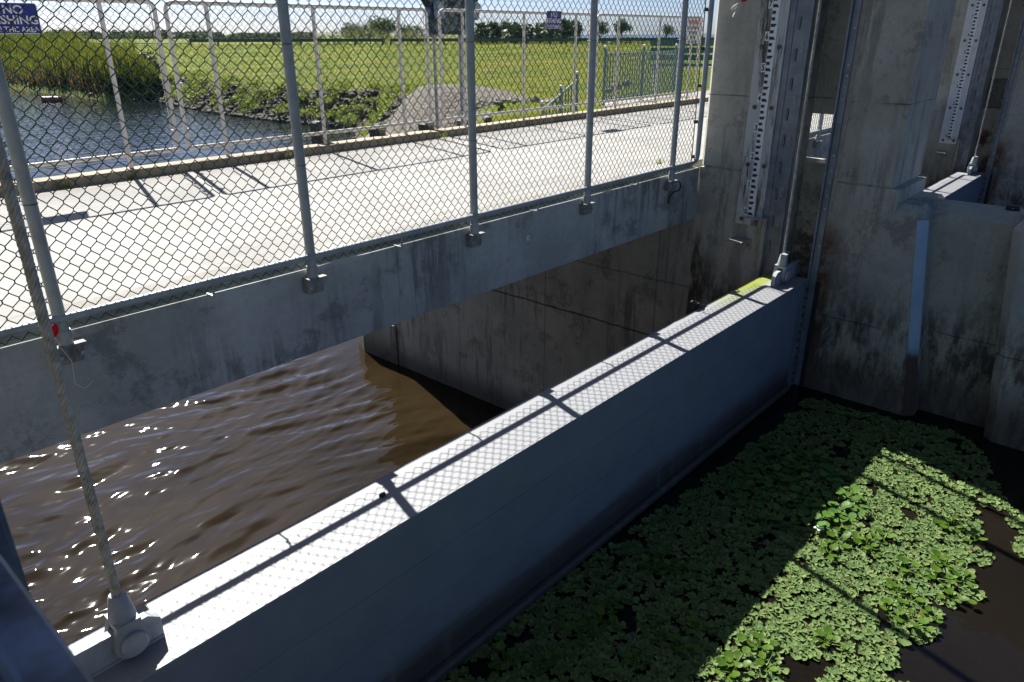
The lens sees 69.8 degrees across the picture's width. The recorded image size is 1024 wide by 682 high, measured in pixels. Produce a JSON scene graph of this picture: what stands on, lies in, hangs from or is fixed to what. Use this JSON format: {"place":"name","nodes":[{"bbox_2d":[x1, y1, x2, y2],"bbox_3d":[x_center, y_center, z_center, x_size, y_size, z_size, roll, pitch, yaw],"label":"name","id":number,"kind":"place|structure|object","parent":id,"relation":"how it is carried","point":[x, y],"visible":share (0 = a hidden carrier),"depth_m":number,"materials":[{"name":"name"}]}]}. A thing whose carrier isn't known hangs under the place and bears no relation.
{"place":"outdoors","nodes":[
{"label":"outdoors","id":0,"kind":"place"},
{"bbox_2d":[0,501,93,681],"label":"guard railing","id":1,"kind":"object","parent":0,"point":[34,647],"visible":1,"depth_m":0.60,"materials":[{"name":"grey metal"}]},
{"bbox_2d":[0,89,354,180],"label":"river","id":2,"kind":"structure","parent":0,"point":[80,166],"depth_m":46.80,"materials":[{"name":"liquid"}]},
{"bbox_2d":[41,96,62,101],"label":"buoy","id":3,"kind":"object","parent":2,"relation":"on","point":[53,99],"visible":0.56,"depth_m":69.16,"materials":[{"name":"plastic"}]},
{"bbox_2d":[0,338,505,643],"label":"river","id":4,"kind":"structure","parent":0,"point":[189,487],"depth_m":10.43,"materials":[{"name":"liquid"}]},
{"bbox_2d":[0,0,717,34],"label":"sky","id":5,"kind":"structure","parent":0,"point":[160,5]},
{"bbox_2d":[7,35,713,127],"bbox_3d":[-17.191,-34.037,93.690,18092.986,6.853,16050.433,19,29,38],"label":"ground","id":6,"kind":"structure","parent":0,"point":[222,61],"depth_m":79.51,"materials":[{"name":"green plant"}]},
{"bbox_2d":[4,58,153,93],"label":"dead reeds","id":7,"kind":"object","parent":6,"relation":"on","point":[94,86],"visible":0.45,"depth_m":78.41,"materials":[{"name":"plant"}]},
{"bbox_2d":[0,22,160,90],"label":"reeds","id":8,"kind":"object","parent":6,"relation":"on","point":[41,45],"visible":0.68,"depth_m":79.09,"materials":[{"name":"green plant"}]},
{"bbox_2d":[133,48,161,72],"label":"shrub","id":9,"kind":"object","parent":6,"relation":"on","point":[153,58],"visible":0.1,"depth_m":74.49,"materials":[{"name":"green plant"}]},
{"bbox_2d":[8,29,317,38],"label":"wood","id":10,"kind":"object","parent":6,"relation":"on","point":[201,35],"visible":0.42,"depth_m":529.73,"materials":[{"name":"green plant"}]},
{"bbox_2d":[132,77,405,138],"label":"riprap","id":11,"kind":"object","parent":6,"relation":"on","point":[261,116],"visible":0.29,"depth_m":54.82,"materials":[{"name":"grey stone"}]},
{"bbox_2d":[300,109,313,123],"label":"shrub","id":12,"kind":"object","parent":11,"relation":"on","point":[303,116],"visible":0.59,"depth_m":47.99,"materials":[{"name":"green plant"}]},
{"bbox_2d":[334,114,358,132],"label":"shrub","id":13,"kind":"object","parent":11,"relation":"on","point":[345,119],"visible":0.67,"depth_m":42.28,"materials":[{"name":"green plant"}]},
{"bbox_2d":[352,103,368,117],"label":"shrub","id":14,"kind":"object","parent":11,"relation":"on","point":[362,105],"visible":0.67,"depth_m":43.97,"materials":[{"name":"green plant"}]},
{"bbox_2d":[138,71,419,136],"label":"bank weeds","id":15,"kind":"object","parent":6,"relation":"on","point":[253,92],"visible":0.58,"depth_m":55.72,"materials":[{"name":"green plant"}]},
{"bbox_2d":[189,38,383,44],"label":"guardrail","id":16,"kind":"object","parent":6,"relation":"on","point":[293,40],"visible":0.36,"depth_m":109.04,"materials":[{"name":"grey metal"}]},
{"bbox_2d":[318,30,346,43],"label":"bush","id":17,"kind":"object","parent":6,"relation":"on","point":[336,32],"visible":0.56,"depth_m":147.61,"materials":[{"name":"green plant"}]},
{"bbox_2d":[339,22,370,38],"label":"broadleaf tree","id":18,"kind":"object","parent":6,"relation":"on","point":[352,28],"visible":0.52,"depth_m":150.82,"materials":[{"name":"green plant"}]},
{"bbox_2d":[344,27,390,44],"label":"bush","id":19,"kind":"object","parent":6,"relation":"on","point":[375,36],"visible":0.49,"depth_m":142.29,"materials":[{"name":"green plant"}]},
{"bbox_2d":[363,15,397,37],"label":"broadleaf tree","id":20,"kind":"object","parent":6,"relation":"on","point":[386,26],"visible":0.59,"depth_m":153.65,"materials":[{"name":"green plant"}]},
{"bbox_2d":[394,30,423,43],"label":"bush","id":21,"kind":"object","parent":6,"relation":"on","point":[411,32],"visible":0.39,"depth_m":143.35,"materials":[{"name":"green plant"}]},
{"bbox_2d":[395,23,425,37],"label":"broadleaf tree","id":22,"kind":"object","parent":6,"relation":"on","point":[416,31],"visible":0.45,"depth_m":158.23,"materials":[{"name":"green plant"}]},
{"bbox_2d":[358,84,529,138],"bbox_3d":[-3.284,-10.344,34.082,10.000,3.085,7.400,19,29,38],"label":"gravel heap","id":23,"kind":"object","parent":6,"relation":"on","point":[420,113],"visible":0.37,"depth_m":32.17,"materials":[{"name":"grey gravel"}]},
{"bbox_2d":[421,0,480,128],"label":"utility pole","id":24,"kind":"object","parent":6,"relation":"in","point":[433,19],"visible":0.27,"depth_m":19.09,"materials":[{"name":"metal"}]},
{"bbox_2d":[383,95,558,124],"bbox_3d":[-4.794,-9.850,34.186,14.716,3.622,12.145,19,29,38],"label":"rubble","id":25,"kind":"object","parent":6,"relation":"on","point":[486,118],"visible":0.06,"depth_m":29.55,"materials":[{"name":"stone"}]},
{"bbox_2d":[474,20,490,43],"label":"palm tree","id":26,"kind":"object","parent":6,"relation":"on","point":[481,28],"visible":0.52,"depth_m":137.48,"materials":[{"name":"green plant"}]},
{"bbox_2d":[484,19,502,43],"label":"palm tree","id":27,"kind":"object","parent":6,"relation":"on","point":[497,33],"visible":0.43,"depth_m":141.73,"materials":[{"name":"green plant"}]},
{"bbox_2d":[500,18,512,43],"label":"palm tree","id":28,"kind":"object","parent":6,"relation":"on","point":[502,27],"visible":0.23,"depth_m":146.25,"materials":[{"name":"green plant"}]},
{"bbox_2d":[502,22,526,43],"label":"palm tree","id":29,"kind":"object","parent":6,"relation":"on","point":[516,32],"visible":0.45,"depth_m":137.22,"materials":[{"name":"green plant"}]},
{"bbox_2d":[517,24,535,42],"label":"palm tree","id":30,"kind":"object","parent":6,"relation":"on","point":[527,28],"visible":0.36,"depth_m":142.10,"materials":[{"name":"green plant"}]},
{"bbox_2d":[533,22,548,43],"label":"palm tree","id":31,"kind":"object","parent":6,"relation":"on","point":[539,26],"visible":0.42,"depth_m":146.99,"materials":[{"name":"green plant"}]},
{"bbox_2d":[539,21,561,42],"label":"palm tree","id":32,"kind":"object","parent":6,"relation":"on","point":[548,32],"visible":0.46,"depth_m":138.17,"materials":[{"name":"green plant"}]},
{"bbox_2d":[390,38,713,44],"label":"guardrail","id":33,"kind":"object","parent":6,"relation":"on","point":[482,39],"visible":0.18,"depth_m":109.02,"materials":[{"name":"grey metal"}]},
{"bbox_2d":[558,15,574,42],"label":"palm tree","id":34,"kind":"object","parent":6,"relation":"on","point":[564,34],"visible":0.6,"depth_m":141.54,"materials":[{"name":"green plant"}]},
{"bbox_2d":[568,19,582,42],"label":"palm tree","id":35,"kind":"object","parent":6,"relation":"on","point":[578,29],"visible":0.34,"depth_m":146.66,"materials":[{"name":"green plant"}]},
{"bbox_2d":[454,36,703,43],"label":"scrub","id":36,"kind":"object","parent":6,"relation":"on","point":[570,42],"visible":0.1,"depth_m":156.75,"materials":[{"name":"green plant"}]},
{"bbox_2d":[598,21,609,42],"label":"broadleaf tree","id":37,"kind":"object","parent":6,"relation":"on","point":[601,26],"visible":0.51,"depth_m":156.07,"materials":[{"name":"green plant"}]},
{"bbox_2d":[613,18,633,42],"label":"broadleaf tree","id":38,"kind":"object","parent":6,"relation":"on","point":[622,30],"visible":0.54,"depth_m":151.16,"materials":[{"name":"green plant"}]},
{"bbox_2d":[602,90,708,108],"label":"walkway","id":39,"kind":"structure","parent":6,"relation":"on","point":[645,101],"depth_m":17.55,"materials":[{"name":"concrete"}]},
{"bbox_2d":[541,71,578,115],"bbox_3d":[1.050,-4.924,15.820,0.079,1.585,2.484,8,24,19],"label":"picket railing","id":40,"kind":"object","parent":39,"relation":"attached to","point":[552,102],"visible":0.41,"depth_m":15.78,"materials":[{"name":"metal"}]},
{"bbox_2d":[602,44,678,105],"bbox_3d":[3.079,-6.333,17.299,0.084,1.235,3.701,16,27,33],"label":"picket railing","id":41,"kind":"object","parent":39,"relation":"on","point":[651,62],"visible":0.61,"depth_m":17.15,"materials":[{"name":"metal"}]},
{"bbox_2d":[661,23,676,37],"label":"broadleaf tree","id":42,"kind":"object","parent":6,"relation":"on","point":[668,30],"visible":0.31,"depth_m":138.15,"materials":[{"name":"green plant"}]},
{"bbox_2d":[649,40,713,85],"bbox_3d":[6.854,-10.727,28.326,2.997,1.640,0.550,0,23,0],"label":"railing","id":43,"kind":"object","parent":6,"relation":"on","point":[703,44],"visible":0.23,"depth_m":28.33,"materials":[{"name":"metal"}]},
{"bbox_2d":[685,66,710,88],"bbox_3d":[7.950,-11.201,32.176,1.375,1.735,0.100,0,23,0],"label":"pipe rail","id":44,"kind":"object","parent":6,"relation":"on","point":[709,67],"visible":0.32,"depth_m":31.91,"materials":[{"name":"grey metal"}]},
{"bbox_2d":[696,0,1023,208],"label":"pier","id":45,"kind":"structure","parent":6,"relation":"on","point":[1000,154],"depth_m":13.91,"materials":[{"name":"concrete"}]},
{"bbox_2d":[935,151,948,157],"bbox_3d":[8.472,-3.665,14.479,0.200,0.127,0.249,19,29,38],"label":"wall bracket","id":46,"kind":"object","parent":45,"relation":"attached to","point":[943,154],"depth_m":14.53,"materials":[{"name":"metal"}]},
{"bbox_2d":[950,140,960,174],"bbox_3d":[8.713,-3.232,14.567,0.047,1.490,0.059,19,29,38],"label":"steel channel","id":47,"kind":"object","parent":45,"relation":"attached to","point":[955,157],"visible":0.42,"depth_m":14.39,"materials":[{"name":"grey metal"}]},
{"bbox_2d":[939,0,988,143],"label":"staff gauge","id":48,"kind":"object","parent":45,"relation":"attached to","point":[966,55],"visible":1,"depth_m":13.91,"materials":[{"name":"white paint"}]},
{"bbox_3d":[3.353,-6.912,6.923,3.000,0.999,42.000,19,29,38],"label":"hoist platform","id":49,"kind":"object","parent":45,"relation":"on","visible":0},
{"bbox_2d":[0,131,150,658],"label":"hoist cable","id":50,"kind":"object","parent":49,"relation":"hanging from","point":[132,632],"visible":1,"depth_m":2.79,"materials":[{"name":"metal"}]},
{"bbox_2d":[772,0,821,281],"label":"hoist cable","id":51,"kind":"object","parent":49,"relation":"hanging from","point":[782,264],"visible":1,"depth_m":7.48,"materials":[{"name":"metal"}]},
{"bbox_2d":[967,0,1012,172],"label":"hoist cable","id":52,"kind":"object","parent":49,"relation":"hanging from","point":[974,162],"visible":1,"depth_m":13.56,"materials":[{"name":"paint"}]},
{"bbox_2d":[557,34,714,41],"bbox_3d":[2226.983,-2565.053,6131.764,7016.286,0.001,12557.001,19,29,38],"label":"lake","id":53,"kind":"structure","parent":0,"point":[672,35],"depth_m":915.49,"materials":[{"name":"liquid"}]},
{"bbox_2d":[445,384,1023,681],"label":"pool","id":54,"kind":"structure","parent":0,"point":[981,641],"depth_m":5.44,"materials":[{"name":"liquid"}]},
{"bbox_2d":[488,641,517,668],"bbox_3d":[-0.047,2.050,4.738,0.171,0.074,0.210,8,24,18],"label":"water hyacinth","id":55,"kind":"object","parent":54,"relation":"on","point":[511,655],"visible":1,"depth_m":4.74,"materials":[{"name":"green plant"}]},
{"bbox_2d":[565,618,597,643],"bbox_3d":[0.471,1.960,4.959,0.240,0.068,0.202,-19,29,-37],"label":"water hyacinth","id":56,"kind":"object","parent":54,"relation":"on","point":[573,625],"visible":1,"depth_m":4.97,"materials":[{"name":"green plant"}]},
{"bbox_2d":[587,606,617,629],"bbox_3d":[0.623,1.921,5.058,0.218,0.062,0.184,8,24,19],"label":"water hyacinth","id":57,"kind":"object","parent":54,"relation":"on","point":[600,610],"visible":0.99,"depth_m":5.08,"materials":[{"name":"green plant"}]},
{"bbox_2d":[358,0,1023,450],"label":"pier","id":58,"kind":"structure","parent":54,"relation":"in","point":[914,300],"depth_m":7.76,"materials":[{"name":"concrete"}]},
{"bbox_2d":[0,96,832,463],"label":"bridge","id":59,"kind":"structure","parent":58,"relation":"on","point":[144,360],"depth_m":5.83,"materials":[{"name":"concrete"}]},
{"bbox_2d":[0,0,180,171],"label":"fence panel","id":60,"kind":"object","parent":59,"relation":"on","point":[114,82],"visible":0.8,"depth_m":7.73,"materials":[{"name":"paint"}]},
{"bbox_2d":[0,2,41,33],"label":"sign","id":61,"kind":"object","parent":60,"relation":"attached to","point":[19,22],"visible":0.87,"depth_m":6.98,"materials":[{"name":"blue metal"}]},
{"bbox_2d":[163,0,431,155],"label":"fence panel","id":62,"kind":"object","parent":59,"relation":"on","point":[223,124],"visible":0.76,"depth_m":9.27,"materials":[{"name":"paint"}]},
{"bbox_2d":[310,120,328,143],"bbox_3d":[-2.627,-2.680,10.103,0.210,0.670,0.180,19,29,38],"label":"rubber stub","id":63,"kind":"object","parent":59,"relation":"attached to","point":[316,125],"visible":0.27,"depth_m":9.96,"materials":[{"name":"rubber"}]},
{"bbox_2d":[0,0,714,365],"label":"chain link fence","id":64,"kind":"object","parent":59,"relation":"attached to","point":[70,344],"visible":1,"depth_m":4.62,"materials":[{"name":"grey metal"}]},
{"bbox_2d":[52,324,92,388],"bbox_3d":[-2.281,0.079,3.797,0.036,0.381,0.143,19,29,38],"label":"fishing float","id":65,"kind":"object","parent":64,"relation":"hanging from","point":[55,328],"visible":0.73,"depth_m":3.70,"materials":[{"name":"red plastic"}]},
{"bbox_2d":[369,128,385,136],"bbox_3d":[-1.966,-2.894,10.820,0.210,0.510,0.180,19,29,38],"label":"rubber stub","id":66,"kind":"object","parent":59,"relation":"attached to","point":[373,131],"visible":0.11,"depth_m":10.68,"materials":[{"name":"rubber"}]},
{"bbox_2d":[419,123,433,130],"bbox_3d":[-1.330,-3.162,11.483,0.210,0.490,0.180,19,29,38],"label":"rubber stub","id":67,"kind":"object","parent":59,"relation":"attached to","point":[423,125],"visible":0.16,"depth_m":11.34,"materials":[{"name":"rubber"}]},
{"bbox_2d":[438,8,589,126],"bbox_3d":[0.185,-4.616,12.335,0.070,1.708,3.820,19,29,38],"label":"fence panel","id":68,"kind":"object","parent":59,"relation":"on","point":[440,34],"visible":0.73,"depth_m":12.12,"materials":[{"name":"paint"}]},
{"bbox_2d":[546,11,561,28],"bbox_3d":[0.720,-5.500,12.562,0.007,0.282,0.415,19,29,38],"label":"sign","id":69,"kind":"object","parent":68,"relation":"attached to","point":[553,21],"visible":0.73,"depth_m":12.55,"materials":[{"name":"blue metal"}]},
{"bbox_2d":[594,13,702,107],"bbox_3d":[2.879,-5.791,15.129,0.070,1.708,3.970,19,29,38],"label":"fence panel","id":70,"kind":"object","parent":59,"relation":"on","point":[657,65],"visible":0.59,"depth_m":14.88,"materials":[{"name":"paint"}]},
{"bbox_2d":[686,16,700,43],"bbox_3d":[3.949,-6.776,15.969,0.005,0.550,0.560,19,29,38],"label":"sign","id":71,"kind":"object","parent":70,"relation":"attached to","point":[693,28],"visible":0.73,"depth_m":15.96,"materials":[{"name":"white metal"}]},
{"bbox_2d":[809,114,832,148],"bbox_3d":[5.414,-4.483,11.440,0.173,2.596,7.664,19,29,38],"label":"chain link fence","id":72,"kind":"object","parent":59,"relation":"attached to","point":[817,141],"visible":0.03,"depth_m":10.91,"materials":[{"name":"metal"}]},
{"bbox_2d":[67,261,808,681],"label":"sluice gate","id":73,"kind":"structure","parent":58,"relation":"attached to","point":[437,563],"depth_m":4.68,"materials":[{"name":"paint"}]},
{"bbox_2d":[726,236,751,249],"bbox_3d":[2.582,-1.096,8.370,0.200,0.127,0.249,19,29,38],"label":"wall bracket","id":74,"kind":"object","parent":58,"relation":"attached to","point":[744,243],"depth_m":8.39,"materials":[{"name":"metal"}]},
{"bbox_2d":[744,216,769,220],"bbox_3d":[2.740,-1.372,8.204,0.250,0.010,0.109,19,29,38],"label":"ledge plate","id":75,"kind":"object","parent":58,"relation":"attached to","point":[757,218],"visible":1,"depth_m":8.17,"materials":[{"name":"paint"}]},
{"bbox_2d":[755,221,767,277],"bbox_3d":[2.823,-0.664,8.457,0.047,1.490,0.059,19,29,38],"label":"steel channel","id":76,"kind":"object","parent":58,"relation":"attached to","point":[761,249],"visible":0.42,"depth_m":8.28,"materials":[{"name":"grey metal"}]},
{"bbox_2d":[735,0,790,226],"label":"staff gauge","id":77,"kind":"object","parent":58,"relation":"attached to","point":[773,22],"visible":1,"depth_m":7.83,"materials":[{"name":"white metal"}]},
{"bbox_2d":[924,163,985,202],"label":"sluice gate","id":78,"kind":"structure","parent":58,"relation":"attached to","point":[962,185],"depth_m":13.40,"materials":[{"name":"paint"}]},
{"bbox_2d":[1005,204,1021,210],"bbox_3d":[4.787,-1.273,7.003,0.115,0.044,0.092,19,29,38],"label":"black box","id":79,"kind":"object","parent":58,"relation":"on","point":[1011,207],"visible":1,"depth_m":6.98,"materials":[{"name":"plastic"}]},
{"bbox_2d":[439,398,1023,681],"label":"floating mat","id":80,"kind":"object","parent":54,"relation":"on","point":[667,663],"visible":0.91,"depth_m":5.55,"materials":[{"name":"plant"}]},
{"bbox_2d":[639,554,661,573],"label":"water hyacinth","id":81,"kind":"object","parent":80,"relation":"on","point":[644,557],"visible":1,"depth_m":5.58,"materials":[{"name":"green plant"}]},
{"bbox_2d":[648,546,677,567],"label":"water hyacinth","id":82,"kind":"object","parent":80,"relation":"on","point":[663,550],"visible":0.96,"depth_m":5.67,"materials":[{"name":"green plant"}]},
{"bbox_2d":[659,559,695,574],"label":"water hyacinth","id":83,"kind":"object","parent":80,"relation":"on","point":[667,563],"visible":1,"depth_m":5.54,"materials":[{"name":"green plant"}]},
{"bbox_2d":[722,446,867,530],"bbox_3d":[2.483,1.285,6.510,1.188,0.082,1.260,-2,23,-4],"label":"pennywort","id":84,"kind":"object","parent":80,"relation":"on","point":[839,491],"visible":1,"depth_m":6.45,"materials":[{"name":"green plant"}]},
{"bbox_2d":[811,626,846,648],"bbox_3d":[2.088,1.996,4.882,0.195,0.052,0.201,-6,23,-13],"label":"water hyacinth","id":85,"kind":"object","parent":80,"relation":"on","point":[828,630],"visible":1,"depth_m":4.90,"materials":[{"name":"green plant"}]},
{"bbox_2d":[820,542,838,559],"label":"water hyacinth","id":86,"kind":"object","parent":80,"relation":"on","point":[831,556],"visible":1,"depth_m":5.73,"materials":[{"name":"green plant"}]},
{"bbox_2d":[840,525,863,538],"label":"water hyacinth","id":87,"kind":"object","parent":80,"relation":"on","point":[847,527],"visible":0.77,"depth_m":5.97,"materials":[{"name":"green plant"}]},
{"bbox_2d":[894,606,933,628],"bbox_3d":[2.763,1.919,5.039,0.208,0.070,0.247,-20,30,-39],"label":"water hyacinth","id":88,"kind":"object","parent":80,"relation":"on","point":[924,620],"visible":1,"depth_m":5.04,"materials":[{"name":"green plant"}]},
{"bbox_2d":[952,570,975,585],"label":"water hyacinth","id":89,"kind":"object","parent":80,"relation":"on","point":[968,573],"visible":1,"depth_m":5.45,"materials":[{"name":"green plant"}]},
{"bbox_2d":[714,651,754,680],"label":"water hyacinth","id":90,"kind":"object","parent":54,"relation":"on","point":[722,660],"visible":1,"depth_m":4.67,"materials":[{"name":"green plant"}]},
{"bbox_2d":[725,646,750,676],"bbox_3d":[1.466,2.061,4.725,0.252,0.056,0.142,-17,28,-35],"label":"water hyacinth","id":91,"kind":"object","parent":54,"relation":"on","point":[738,654],"visible":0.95,"depth_m":4.72,"materials":[{"name":"green plant"}]},
{"bbox_2d":[737,631,778,649],"bbox_3d":[1.626,2.000,4.867,0.264,0.059,0.149,11,25,26],"label":"water hyacinth","id":92,"kind":"object","parent":54,"relation":"on","point":[757,635],"visible":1,"depth_m":4.87,"materials":[{"name":"green plant"}]},
{"bbox_2d":[756,652,781,673],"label":"water hyacinth","id":93,"kind":"object","parent":54,"relation":"on","point":[761,662],"visible":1,"depth_m":4.71,"materials":[{"name":"green plant"}]},
{"bbox_2d":[823,527,850,547],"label":"water hyacinth","id":94,"kind":"object","parent":54,"relation":"on","point":[846,534],"visible":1,"depth_m":5.88,"materials":[{"name":"green plant"}]},
{"bbox_2d":[851,531,881,549],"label":"water hyacinth","id":95,"kind":"object","parent":54,"relation":"on","point":[855,539],"visible":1,"depth_m":5.84,"materials":[{"name":"green plant"}]},
{"bbox_2d":[861,543,882,556],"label":"water hyacinth","id":96,"kind":"object","parent":54,"relation":"on","point":[871,546],"visible":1,"depth_m":5.75,"materials":[{"name":"green plant"}]},
{"bbox_2d":[870,527,896,543],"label":"water hyacinth","id":97,"kind":"object","parent":54,"relation":"on","point":[880,532],"visible":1,"depth_m":5.91,"materials":[{"name":"green plant"}]},
{"bbox_2d":[879,598,904,614],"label":"water hyacinth","id":98,"kind":"object","parent":54,"relation":"on","point":[885,607],"visible":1,"depth_m":5.14,"materials":[{"name":"green plant"}]},
{"bbox_2d":[885,578,905,595],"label":"water hyacinth","id":99,"kind":"object","parent":54,"relation":"on","point":[894,585],"visible":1,"depth_m":5.36,"materials":[{"name":"green plant"}]},
{"bbox_2d":[893,555,926,575],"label":"water hyacinth","id":100,"kind":"object","parent":54,"relation":"on","point":[904,569],"visible":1,"depth_m":5.57,"materials":[{"name":"green plant"}]},
{"bbox_2d":[896,586,925,603],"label":"water hyacinth","id":101,"kind":"object","parent":54,"relation":"on","point":[911,589],"visible":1,"depth_m":5.24,"materials":[{"name":"green plant"}]},
{"bbox_2d":[919,605,942,622],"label":"water hyacinth","id":102,"kind":"object","parent":54,"relation":"on","point":[928,608],"visible":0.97,"depth_m":5.11,"materials":[{"name":"green plant"}]},
{"bbox_2d":[923,563,955,584],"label":"water hyacinth","id":103,"kind":"object","parent":54,"relation":"on","point":[936,568],"visible":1,"depth_m":5.47,"materials":[{"name":"green plant"}]},
{"bbox_2d":[930,549,964,569],"bbox_3d":[3.301,1.694,5.590,0.223,0.057,0.216,19,29,38],"label":"water hyacinth","id":104,"kind":"object","parent":54,"relation":"on","point":[935,552],"visible":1,"depth_m":5.62,"materials":[{"name":"green plant"}]},
{"bbox_2d":[932,516,964,531],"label":"water hyacinth","id":105,"kind":"object","parent":54,"relation":"on","point":[941,523],"visible":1,"depth_m":6.04,"materials":[{"name":"green plant"}]},
{"bbox_2d":[938,587,976,603],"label":"water hyacinth","id":106,"kind":"object","parent":54,"relation":"on","point":[948,590],"visible":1,"depth_m":5.26,"materials":[{"name":"green plant"}]},
{"bbox_2d":[961,528,987,541],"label":"water hyacinth","id":107,"kind":"object","parent":54,"relation":"on","point":[974,531],"visible":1,"depth_m":5.87,"materials":[{"name":"green plant"}]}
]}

